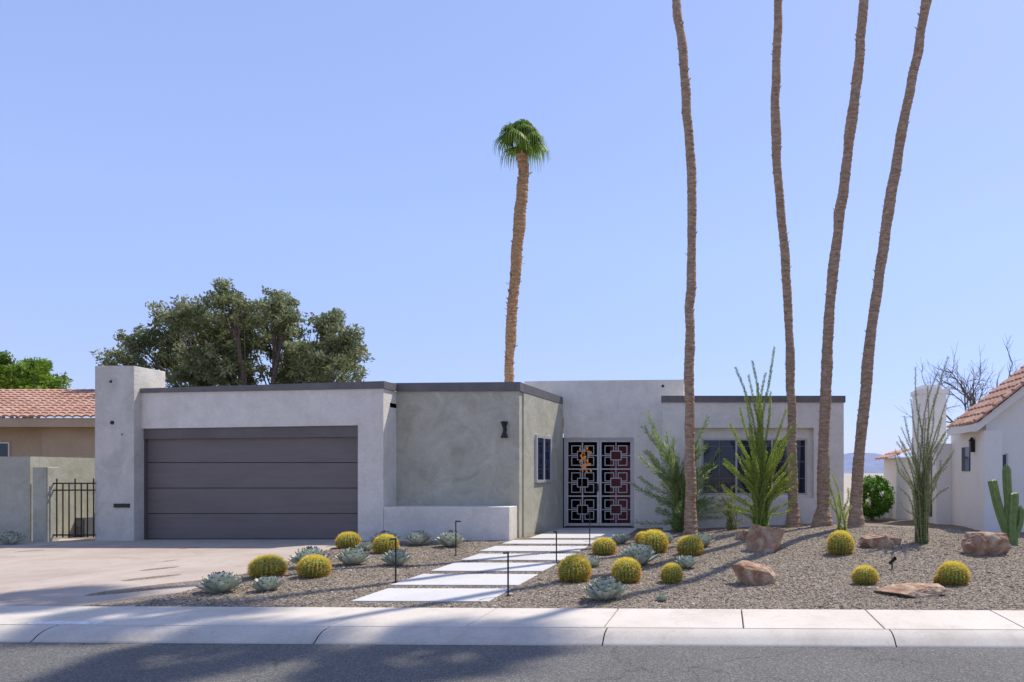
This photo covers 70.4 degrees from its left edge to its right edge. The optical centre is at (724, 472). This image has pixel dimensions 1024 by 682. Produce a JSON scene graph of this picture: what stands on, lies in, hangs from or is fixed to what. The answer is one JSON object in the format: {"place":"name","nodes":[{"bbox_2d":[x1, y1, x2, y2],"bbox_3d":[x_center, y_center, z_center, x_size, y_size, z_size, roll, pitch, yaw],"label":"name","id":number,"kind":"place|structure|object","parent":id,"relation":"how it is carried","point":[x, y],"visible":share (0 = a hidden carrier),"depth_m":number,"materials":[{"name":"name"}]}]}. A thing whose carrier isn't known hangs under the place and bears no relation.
{"place":"outdoors","nodes":[
{"label":"outdoors","id":0,"kind":"place"},
{"bbox_2d":[0,539,336,605],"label":"driveway","id":1,"kind":"structure","parent":0,"point":[67,572],"depth_m":11.17,"materials":[{"name":"concrete"}]},
{"bbox_2d":[0,531,26,544],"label":"agave plant","id":2,"kind":"object","parent":1,"relation":"on","point":[9,538],"visible":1,"depth_m":14.22,"materials":[{"name":"green plant"}]},
{"bbox_2d":[33,467,58,541],"bbox_3d":[-14.921,0.745,15.000,0.299,1.749,0.300,0,0,0],"label":"gate pilaster","id":3,"kind":"object","parent":1,"relation":"on","point":[44,508],"visible":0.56,"depth_m":14.85,"materials":[{"name":"paint"}]},
{"bbox_2d":[53,479,94,537],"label":"iron gate","id":4,"kind":"structure","parent":3,"relation":"attached to","point":[69,490],"depth_m":15.01,"materials":[{"name":"black metal"}]},
{"bbox_2d":[95,366,164,540],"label":"entry pillar","id":5,"kind":"structure","parent":1,"relation":"on","point":[119,468],"depth_m":15.05,"materials":[{"name":"paint"}]},
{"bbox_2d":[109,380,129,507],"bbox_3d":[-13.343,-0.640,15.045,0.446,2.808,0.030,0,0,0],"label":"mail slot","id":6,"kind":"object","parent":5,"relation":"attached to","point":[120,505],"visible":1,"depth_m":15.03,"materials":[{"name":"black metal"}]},
{"bbox_2d":[30,473,896,646],"bbox_3d":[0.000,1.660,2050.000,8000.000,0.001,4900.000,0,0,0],"label":"ground","id":7,"kind":"structure","parent":0,"point":[847,480],"depth_m":107.06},
{"bbox_2d":[0,350,73,417],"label":"paloverde tree","id":8,"kind":"object","parent":7,"relation":"on","point":[30,373],"visible":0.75,"depth_m":31.81,"materials":[{"name":"green plant"}]},
{"bbox_2d":[0,427,94,457],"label":"walls","id":9,"kind":"structure","parent":7,"relation":"on","point":[76,442],"depth_m":20.30,"materials":[{"name":"beige paint"}]},
{"bbox_2d":[0,442,9,456],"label":"window","id":10,"kind":"structure","parent":9,"relation":"attached to","point":[4,449],"depth_m":20.55,"materials":[{"name":"white glass"}]},
{"bbox_2d":[0,389,94,417],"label":"roof tiles","id":11,"kind":"object","parent":9,"relation":"on","point":[45,403],"visible":0.51,"depth_m":21.60,"materials":[{"name":"tile"}]},
{"bbox_2d":[0,418,94,426],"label":"fascia","id":12,"kind":"structure","parent":11,"relation":"attached to","point":[47,422],"depth_m":19.85,"materials":[{"name":"beige paint"}]},
{"bbox_2d":[0,625,1023,647],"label":"kerb","id":13,"kind":"structure","parent":7,"relation":"on","point":[918,638],"depth_m":6.46,"materials":[{"name":"concrete"}]},
{"bbox_2d":[0,642,1023,681],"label":"road","id":14,"kind":"structure","parent":0,"point":[109,662],"depth_m":5.74,"materials":[{"name":"grey asphalt"}]},
{"bbox_2d":[0,606,1023,642],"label":"sidewalk","id":15,"kind":"structure","parent":0,"point":[606,618],"depth_m":7.08,"materials":[{"name":"concrete"}]},
{"bbox_2d":[25,621,104,623],"bbox_3d":[-6.600,1.499,6.830,0.703,0.006,0.120,0,0,1],"label":"painted house number","id":16,"kind":"object","parent":15,"relation":"on","point":[65,622],"visible":1,"depth_m":6.83,"materials":[{"name":"paint"}]},
{"bbox_2d":[0,0,1023,456],"label":"sky","id":17,"kind":"structure","parent":0,"point":[330,154],"materials":[{"name":"blue"}]},
{"bbox_2d":[4,506,1023,610],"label":"gravel yard","id":18,"kind":"structure","parent":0,"point":[904,524],"depth_m":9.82,"materials":[{"name":"gravel"}]},
{"bbox_2d":[0,457,94,540],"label":"garden wall","id":19,"kind":"structure","parent":18,"relation":"on","point":[16,493],"depth_m":14.95,"materials":[{"name":"paint"}]},
{"bbox_2d":[76,516,94,536],"bbox_3d":[-15.254,1.275,16.240,0.500,0.450,0.520,0,0,0],"label":"pool equipment box","id":20,"kind":"object","parent":18,"relation":"on","point":[84,525],"visible":0.41,"depth_m":16.02,"materials":[{"name":"grey metal"}]},
{"bbox_2d":[196,570,243,592],"bbox_3d":[-6.334,1.368,8.579,0.485,0.277,0.468,0,0,-30],"label":"agave plant","id":21,"kind":"object","parent":18,"relation":"on","point":[221,582],"visible":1,"depth_m":8.47,"materials":[{"name":"green plant"}]},
{"bbox_2d":[90,277,375,387],"bbox_3d":[-17.784,-2.860,26.022,9.802,8.769,5.092,0,0,0],"label":"carob tree","id":22,"kind":"object","parent":18,"relation":"on","point":[220,356],"visible":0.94,"depth_m":24.97,"materials":[{"name":"green plant"}]},
{"bbox_2d":[246,553,287,577],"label":"golden barrel cactus","id":23,"kind":"object","parent":18,"relation":"on","point":[271,564],"visible":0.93,"depth_m":9.68,"materials":[{"name":"yellow plant"}]},
{"bbox_2d":[250,575,283,590],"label":"agave plant","id":24,"kind":"object","parent":18,"relation":"on","point":[267,583],"visible":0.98,"depth_m":8.63,"materials":[{"name":"green plant"}]},
{"bbox_2d":[142,389,395,540],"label":"garage wall","id":25,"kind":"structure","parent":18,"relation":"on","point":[370,414],"depth_m":15.25,"materials":[{"name":"white paint"}]},
{"bbox_2d":[144,426,357,539],"bbox_3d":[-10.660,0.219,15.375,4.912,2.562,0.150,0,0,0],"label":"garage header","id":26,"kind":"object","parent":25,"relation":"in","point":[266,432],"visible":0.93,"depth_m":15.30},
{"bbox_2d":[147,437,357,538],"bbox_3d":[-10.616,0.342,15.415,4.817,2.286,0.050,0,0,0],"label":"garage door","id":27,"kind":"structure","parent":25,"relation":"in","point":[252,487],"depth_m":15.39,"materials":[{"name":"grey metal"}]},
{"bbox_2d":[149,462,357,513],"bbox_3d":[-10.616,0.350,15.408,4.813,2.300,0.055,0,0,0],"label":"garage door seal","id":28,"kind":"object","parent":27,"relation":"attached to","point":[253,462],"visible":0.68,"depth_m":15.42,"materials":[{"name":"black rubber"}]},
{"bbox_2d":[140,381,562,403],"bbox_3d":[-8.414,-1.948,15.849,9.387,0.323,2.604,0,0,-20],"label":"roof cap","id":29,"kind":"object","parent":25,"relation":"on","point":[491,386],"visible":0.8,"depth_m":15.27,"materials":[{"name":"paint"}]},
{"bbox_2d":[287,546,329,563],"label":"agave plant","id":30,"kind":"object","parent":18,"relation":"on","point":[311,550],"visible":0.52,"depth_m":10.50,"materials":[{"name":"green plant"}]},
{"bbox_2d":[295,554,332,577],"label":"golden barrel cactus","id":31,"kind":"object","parent":18,"relation":"on","point":[313,565],"visible":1,"depth_m":9.53,"materials":[{"name":"yellow plant"}]},
{"bbox_2d":[334,531,361,548],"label":"golden barrel cactus","id":32,"kind":"object","parent":18,"relation":"on","point":[344,539],"visible":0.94,"depth_m":13.62,"materials":[{"name":"yellow plant"}]},
{"bbox_2d":[334,546,371,564],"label":"agave plant","id":33,"kind":"object","parent":18,"relation":"on","point":[352,556],"visible":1,"depth_m":10.65,"materials":[{"name":"green plant"}]},
{"bbox_2d":[355,541,372,550],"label":"agave plant","id":34,"kind":"object","parent":18,"relation":"on","point":[366,545],"visible":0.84,"depth_m":12.98,"materials":[{"name":"green plant"}]},
{"bbox_2d":[370,530,399,542],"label":"agave plant","id":35,"kind":"object","parent":18,"relation":"on","point":[380,533],"visible":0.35,"depth_m":14.34,"materials":[{"name":"green plant"}]},
{"bbox_2d":[371,533,399,553],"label":"golden barrel cactus","id":36,"kind":"object","parent":18,"relation":"on","point":[383,543],"visible":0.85,"depth_m":12.42,"materials":[{"name":"yellow plant"}]},
{"bbox_2d":[390,538,398,582],"bbox_3d":[-4.525,1.223,9.344,0.062,0.667,0.132,0,0,0],"label":"path light","id":37,"kind":"object","parent":18,"relation":"on","point":[395,581],"visible":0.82,"depth_m":9.37,"materials":[{"name":"black metal"}]},
{"bbox_2d":[379,549,411,564],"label":"agave plant","id":38,"kind":"object","parent":18,"relation":"on","point":[402,557],"visible":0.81,"depth_m":10.76,"materials":[{"name":"green plant"}]},
{"bbox_2d":[404,530,432,545],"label":"agave plant","id":39,"kind":"object","parent":18,"relation":"on","point":[416,538],"visible":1,"depth_m":14.19,"materials":[{"name":"green plant"}]},
{"bbox_2d":[434,530,465,546],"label":"agave plant","id":40,"kind":"object","parent":18,"relation":"on","point":[447,539],"visible":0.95,"depth_m":13.74,"materials":[{"name":"green plant"}]},
{"bbox_2d":[384,506,516,540],"bbox_3d":[-6.223,1.190,15.549,2.814,0.860,0.597,0,0,0],"label":"planter ledge","id":41,"kind":"object","parent":18,"relation":"on","point":[482,523],"visible":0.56,"depth_m":15.25,"materials":[{"name":"white paint"}]},
{"bbox_2d":[454,521,460,555],"bbox_3d":[-4.835,1.208,12.362,0.196,0.694,0.082,0,0,29],"label":"path light","id":42,"kind":"object","parent":18,"relation":"on","point":[455,537],"visible":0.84,"depth_m":12.38,"materials":[{"name":"black metal"}]},
{"bbox_2d":[396,391,521,537],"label":"recess wall","id":43,"kind":"structure","parent":18,"relation":"on","point":[453,448],"depth_m":15.85,"materials":[{"name":"grey paint"}]},
{"bbox_2d":[501,421,507,437],"bbox_3d":[-5.096,-1.001,15.781,0.136,0.380,0.136,0,0,45],"label":"wall sconce","id":44,"kind":"object","parent":43,"relation":"attached to","point":[504,425],"depth_m":15.74,"materials":[{"name":"black metal"}]},
{"bbox_2d":[351,528,637,601],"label":"paver walkway","id":45,"kind":"structure","parent":18,"relation":"on","point":[437,595],"depth_m":10.40,"materials":[{"name":"concrete"}]},
{"bbox_2d":[503,552,510,596],"bbox_3d":[-2.651,1.257,8.304,0.062,0.601,0.132,0,0,0],"label":"path light","id":46,"kind":"object","parent":18,"relation":"on","point":[507,595],"visible":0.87,"depth_m":8.33,"materials":[{"name":"black metal"}]},
{"bbox_2d":[492,119,550,381],"bbox_3d":[-7.113,-5.349,23.907,2.014,13.934,2.034,0,0,0],"label":"fan palm tree","id":47,"kind":"object","parent":18,"relation":"on","point":[522,132],"visible":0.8,"depth_m":23.87,"materials":[{"name":"brown plant"}]},
{"bbox_2d":[522,393,562,536],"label":"entry side wall","id":48,"kind":"structure","parent":18,"relation":"on","point":[542,507],"depth_m":17.08,"materials":[{"name":"grey paint"}]},
{"bbox_2d":[535,435,551,482],"bbox_3d":[-4.573,-0.350,17.230,0.045,1.180,0.994,0,0,8],"label":"side window","id":49,"kind":"structure","parent":48,"relation":"attached to","point":[543,458],"depth_m":17.21,"materials":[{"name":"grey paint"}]},
{"bbox_2d":[553,531,558,563],"bbox_3d":[-2.801,1.259,11.304,0.062,0.598,0.132,0,0,0],"label":"path light","id":50,"kind":"object","parent":18,"relation":"on","point":[556,545],"visible":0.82,"depth_m":11.33,"materials":[{"name":"black metal"}]},
{"bbox_2d":[557,553,592,582],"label":"golden barrel cactus","id":51,"kind":"object","parent":18,"relation":"on","point":[575,568],"visible":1,"depth_m":9.43,"materials":[{"name":"yellow plant"}]},
{"bbox_2d":[587,513,589,545],"bbox_3d":[-2.814,1.192,14.164,0.062,0.732,0.132,0,0,0],"label":"path light","id":52,"kind":"object","parent":18,"relation":"on","point":[589,528],"visible":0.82,"depth_m":14.19,"materials":[{"name":"black metal"}]},
{"bbox_2d":[586,555,602,566],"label":"agave plant","id":53,"kind":"object","parent":18,"relation":"on","point":[594,561],"visible":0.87,"depth_m":11.04,"materials":[{"name":"green plant"}]},
{"bbox_2d":[563,438,629,527],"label":"courtyard","id":54,"kind":"structure","parent":18,"relation":"on","point":[607,502],"depth_m":20.10,"materials":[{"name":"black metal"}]},
{"bbox_2d":[579,446,591,471],"bbox_3d":[-4.015,-0.391,19.722,0.355,0.744,0.233,0,0,0],"label":"orange glass sculpture","id":55,"kind":"object","parent":54,"relation":"on","point":[584,457],"visible":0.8,"depth_m":19.70,"materials":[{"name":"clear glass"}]},
{"bbox_2d":[591,537,616,555],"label":"golden barrel cactus","id":56,"kind":"object","parent":18,"relation":"on","point":[603,546],"visible":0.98,"depth_m":12.60,"materials":[{"name":"yellow plant"}]},
{"bbox_2d":[524,380,684,527],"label":"entry wall","id":57,"kind":"structure","parent":18,"relation":"on","point":[606,408],"depth_m":18.60,"materials":[{"name":"white paint"}]},
{"bbox_2d":[564,438,633,526],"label":"security gate","id":58,"kind":"structure","parent":57,"relation":"attached to","point":[599,482],"depth_m":18.66,"materials":[{"name":"black metal"}]},
{"bbox_2d":[583,575,628,600],"bbox_3d":[-1.432,1.371,8.123,0.552,0.308,0.529,0,0,-24],"label":"agave plant","id":59,"kind":"object","parent":18,"relation":"on","point":[603,588],"visible":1,"depth_m":8.01,"materials":[{"name":"green plant"}]},
{"bbox_2d":[610,532,629,543],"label":"agave plant","id":60,"kind":"object","parent":18,"relation":"on","point":[619,538],"visible":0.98,"depth_m":14.32,"materials":[{"name":"green plant"}]},
{"bbox_2d":[610,556,641,583],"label":"golden barrel cactus","id":61,"kind":"object","parent":18,"relation":"on","point":[626,570],"visible":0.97,"depth_m":9.30,"materials":[{"name":"yellow plant"}]},
{"bbox_2d":[616,542,660,564],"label":"agave plant","id":62,"kind":"object","parent":18,"relation":"on","point":[642,553],"visible":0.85,"depth_m":11.00,"materials":[{"name":"green plant"}]},
{"bbox_2d":[635,531,644,543],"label":"golden barrel cactus","id":63,"kind":"object","parent":18,"relation":"on","point":[637,536],"visible":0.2,"depth_m":14.15,"materials":[{"name":"yellow plant"}]},
{"bbox_2d":[638,529,668,553],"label":"golden barrel cactus","id":64,"kind":"object","parent":18,"relation":"on","point":[657,539],"visible":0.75,"depth_m":12.40,"materials":[{"name":"yellow plant"}]},
{"bbox_2d":[655,593,667,600],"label":"agave plant","id":65,"kind":"object","parent":18,"relation":"on","point":[661,597],"visible":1,"depth_m":7.99,"materials":[{"name":"green plant"}]},
{"bbox_2d":[663,531,675,542],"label":"agave plant","id":66,"kind":"object","parent":18,"relation":"on","point":[670,537],"visible":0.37,"depth_m":13.86,"materials":[{"name":"green plant"}]},
{"bbox_2d":[659,562,683,583],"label":"golden barrel cactus","id":67,"kind":"object","parent":18,"relation":"on","point":[671,573],"visible":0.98,"depth_m":9.43,"materials":[{"name":"yellow plant"}]},
{"bbox_2d":[629,411,726,531],"bbox_3d":[-1.139,0.003,16.635,2.523,2.992,1.691,0,0,0],"label":"desert shrub","id":68,"kind":"object","parent":18,"relation":"on","point":[675,479],"visible":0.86,"depth_m":16.56,"materials":[{"name":"green plant"}]},
{"bbox_2d":[672,0,698,534],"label":"palm tree","id":69,"kind":"object","parent":18,"relation":"on","point":[690,520],"visible":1,"depth_m":15.60,"materials":[{"name":"brown plant"}]},
{"bbox_2d":[674,554,697,568],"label":"agave plant","id":70,"kind":"object","parent":18,"relation":"on","point":[685,561],"visible":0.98,"depth_m":10.52,"materials":[{"name":"green plant"}]},
{"bbox_2d":[675,535,703,555],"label":"golden barrel cactus","id":71,"kind":"object","parent":18,"relation":"on","point":[690,545],"visible":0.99,"depth_m":11.91,"materials":[{"name":"yellow plant"}]},
{"bbox_2d":[693,532,715,545],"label":"agave plant","id":72,"kind":"object","parent":18,"relation":"on","point":[706,539],"visible":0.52,"depth_m":12.88,"materials":[{"name":"green plant"}]},
{"bbox_2d":[709,485,749,529],"bbox_3d":[0.096,0.818,15.616,1.047,1.125,0.872,0,0,0],"label":"desert shrub","id":73,"kind":"object","parent":18,"relation":"on","point":[730,515],"visible":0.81,"depth_m":15.58,"materials":[{"name":"green plant"}]},
{"bbox_2d":[735,530,747,539],"bbox_3d":[0.413,1.290,13.868,0.424,0.258,0.292,0,0,0],"label":"boulder","id":74,"kind":"object","parent":18,"relation":"on","point":[739,535],"visible":0.47,"depth_m":13.75,"materials":[{"name":"brown stone"}]},
{"bbox_2d":[663,402,843,530],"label":"wing wall","id":75,"kind":"structure","parent":18,"relation":"on","point":[723,414],"depth_m":17.40,"materials":[{"name":"white paint"}]},
{"bbox_2d":[661,396,845,402],"bbox_3d":[0.724,-1.883,21.680,4.692,0.164,8.640,0,0,0],"label":"wing cap","id":76,"kind":"object","parent":75,"relation":"on","point":[743,399],"visible":0.5,"depth_m":17.36,"materials":[{"name":"metal"}]},
{"bbox_2d":[695,428,812,497],"bbox_3d":[0.733,-0.254,17.600,3.062,1.787,0.100,0,0,0],"label":"window surround","id":77,"kind":"object","parent":75,"relation":"attached to","point":[807,433],"visible":0.73,"depth_m":17.55,"materials":[{"name":"white paint"}]},
{"bbox_2d":[701,438,806,494],"bbox_3d":[0.756,-0.160,17.587,2.719,1.458,0.065,0,0,0],"label":"wing window","id":78,"kind":"structure","parent":77,"relation":"attached to","point":[730,447],"depth_m":17.61,"materials":[{"name":"black glass"}]},
{"bbox_2d":[732,560,775,584],"bbox_3d":[0.401,1.434,9.356,0.621,0.459,0.409,0,0,0],"label":"boulder","id":79,"kind":"object","parent":18,"relation":"on","point":[748,572],"visible":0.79,"depth_m":9.19,"materials":[{"name":"brown stone"}]},
{"bbox_2d":[721,346,798,526],"bbox_3d":[0.777,-0.777,15.107,1.725,4.188,0.762,0,0,0],"label":"ocotillo plant","id":80,"kind":"object","parent":18,"relation":"on","point":[760,490],"visible":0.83,"depth_m":15.05,"materials":[{"name":"green plant"}]},
{"bbox_2d":[745,524,784,552],"bbox_3d":[0.747,1.276,12.392,0.662,0.714,0.532,0,0,-23],"label":"boulder","id":81,"kind":"object","parent":18,"relation":"on","point":[759,538],"visible":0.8,"depth_m":12.24,"materials":[{"name":"brown stone"}]},
{"bbox_2d":[770,0,802,526],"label":"palm tree","id":82,"kind":"object","parent":18,"relation":"on","point":[793,518],"visible":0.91,"depth_m":15.90,"materials":[{"name":"brown plant"}]},
{"bbox_2d":[826,470,851,532],"bbox_3d":[2.389,0.612,14.054,0.603,1.399,0.493,0,0,-14],"label":"ocotillo plant","id":83,"kind":"object","parent":18,"relation":"on","point":[843,516],"visible":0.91,"depth_m":14.05,"materials":[{"name":"green plant"}]},
{"bbox_2d":[811,0,868,526],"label":"palm tree","id":84,"kind":"object","parent":18,"relation":"on","point":[822,516],"visible":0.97,"depth_m":15.70,"materials":[{"name":"brown plant"}]},
{"bbox_2d":[826,530,854,555],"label":"golden barrel cactus","id":85,"kind":"object","parent":18,"relation":"on","point":[839,542],"visible":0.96,"depth_m":11.66,"materials":[{"name":"yellow plant"}]},
{"bbox_2d":[850,565,879,584],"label":"golden barrel cactus","id":86,"kind":"object","parent":18,"relation":"on","point":[864,574],"visible":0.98,"depth_m":9.13,"materials":[{"name":"yellow plant"}]},
{"bbox_2d":[858,533,894,548],"bbox_3d":[2.765,1.286,12.449,0.682,0.364,0.474,0,0,0],"label":"boulder","id":87,"kind":"object","parent":18,"relation":"on","point":[882,540],"visible":0.75,"depth_m":12.28,"materials":[{"name":"brown stone"}]},
{"bbox_2d":[862,474,895,520],"bbox_3d":[4.659,0.781,21.518,1.422,1.539,1.439,0,0,0],"label":"round shrub","id":88,"kind":"object","parent":18,"relation":"on","point":[873,486],"visible":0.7,"depth_m":21.14,"materials":[{"name":"green plant"}]},
{"bbox_2d":[867,499,891,517],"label":"garden wall","id":89,"kind":"structure","parent":18,"relation":"on","point":[888,514],"depth_m":22.95,"materials":[{"name":"white paint"}]},
{"bbox_2d":[847,0,931,527],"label":"palm tree","id":90,"kind":"object","parent":18,"relation":"on","point":[855,518],"visible":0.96,"depth_m":15.43,"materials":[{"name":"brown plant"}]},
{"bbox_2d":[889,557,896,568],"bbox_3d":[2.560,1.386,10.421,0.134,0.222,0.057,0,0,42],"label":"landscape spotlight","id":91,"kind":"object","parent":18,"relation":"on","point":[892,560],"visible":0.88,"depth_m":10.42,"materials":[{"name":"black metal"}]},
{"bbox_2d":[887,534,901,544],"bbox_3d":[3.149,1.294,12.835,0.335,0.258,0.210,0,0,0],"label":"boulder","id":92,"kind":"object","parent":18,"relation":"on","point":[896,539],"visible":0.51,"depth_m":12.76,"materials":[{"name":"brown stone"}]},
{"bbox_2d":[873,583,946,597],"bbox_3d":[2.316,1.494,8.553,0.922,0.222,0.644,0,0,0],"label":"boulder","id":93,"kind":"object","parent":18,"relation":"on","point":[921,590],"visible":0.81,"depth_m":8.36,"materials":[{"name":"brown stone"}]},
{"bbox_2d":[893,356,958,543],"bbox_3d":[3.919,-0.424,13.133,1.319,3.644,0.749,0,0,0],"label":"ocotillo plant","id":94,"kind":"object","parent":18,"relation":"on","point":[921,505],"visible":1,"depth_m":13.10,"materials":[{"name":"green plant"}]},
{"bbox_2d":[910,385,947,519],"bbox_3d":[6.400,-0.607,21.400,0.924,4.213,0.900,0,0,0],"label":"chimney","id":95,"kind":"object","parent":18,"relation":"on","point":[921,394],"visible":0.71,"depth_m":21.00,"materials":[{"name":"white paint"}]},
{"bbox_2d":[933,575,942,583],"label":"golden barrel cactus","id":96,"kind":"object","parent":18,"relation":"on","point":[935,580],"visible":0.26,"depth_m":9.33,"materials":[{"name":"yellow plant"}]},
{"bbox_2d":[936,560,970,585],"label":"golden barrel cactus","id":97,"kind":"object","parent":18,"relation":"on","point":[952,573],"visible":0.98,"depth_m":9.12,"materials":[{"name":"yellow plant"}]},
{"bbox_2d":[884,395,1023,531],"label":"walls","id":98,"kind":"structure","parent":18,"relation":"on","point":[964,499],"depth_m":18.00,"materials":[{"name":"white paint"}]},
{"bbox_2d":[875,365,1023,459],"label":"roof tiles","id":99,"kind":"object","parent":98,"relation":"on","point":[1007,385],"visible":0.84,"depth_m":18.34,"materials":[{"name":"tile"}]},
{"bbox_2d":[973,380,1023,421],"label":"rake tiles","id":100,"kind":"object","parent":99,"relation":"attached to","point":[1003,398],"visible":1,"depth_m":16.82,"materials":[{"name":"tile"}]},
{"bbox_2d":[927,447,1007,516],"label":"windows","id":101,"kind":"structure","parent":98,"relation":"attached to","point":[965,459],"depth_m":18.59,"materials":[{"name":"grey glass"}]},
{"bbox_2d":[968,437,974,451],"bbox_3d":[6.514,-0.750,18.010,0.156,0.400,0.180,0,0,0],"label":"porch lamp","id":102,"kind":"object","parent":98,"relation":"attached to","point":[971,440],"visible":1,"depth_m":17.95,"materials":[{"name":"black metal"}]},
{"bbox_2d":[947,386,1023,435],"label":"fascia","id":103,"kind":"structure","parent":98,"relation":"attached to","point":[995,412],"depth_m":16.92,"materials":[{"name":"white paint"}]},
{"bbox_2d":[899,333,1021,422],"bbox_3d":[10.810,-2.229,29.647,5.072,7.459,5.938,0,0,-30],"label":"bare tree","id":104,"kind":"object","parent":18,"relation":"on","point":[967,397],"visible":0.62,"depth_m":29.63,"materials":[{"name":"brown plant"}]},
{"bbox_2d":[961,532,1010,555],"bbox_3d":[4.569,1.345,12.055,0.807,0.619,0.620,0,0,0],"label":"boulder","id":105,"kind":"object","parent":18,"relation":"on","point":[982,543],"visible":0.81,"depth_m":11.83,"materials":[{"name":"brown stone"}]},
{"bbox_2d":[988,464,1023,544],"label":"columnar cactus","id":106,"kind":"object","parent":18,"relation":"on","point":[1010,516],"visible":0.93,"depth_m":13.54,"materials":[{"name":"green plant"}]},
{"bbox_2d":[844,453,910,472],"bbox_3d":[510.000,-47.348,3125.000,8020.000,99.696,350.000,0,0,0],"label":"mountain range","id":107,"kind":"structure","parent":0,"point":[872,464],"depth_m":3097.09,"materials":[{"name":"blue"}]}
]}

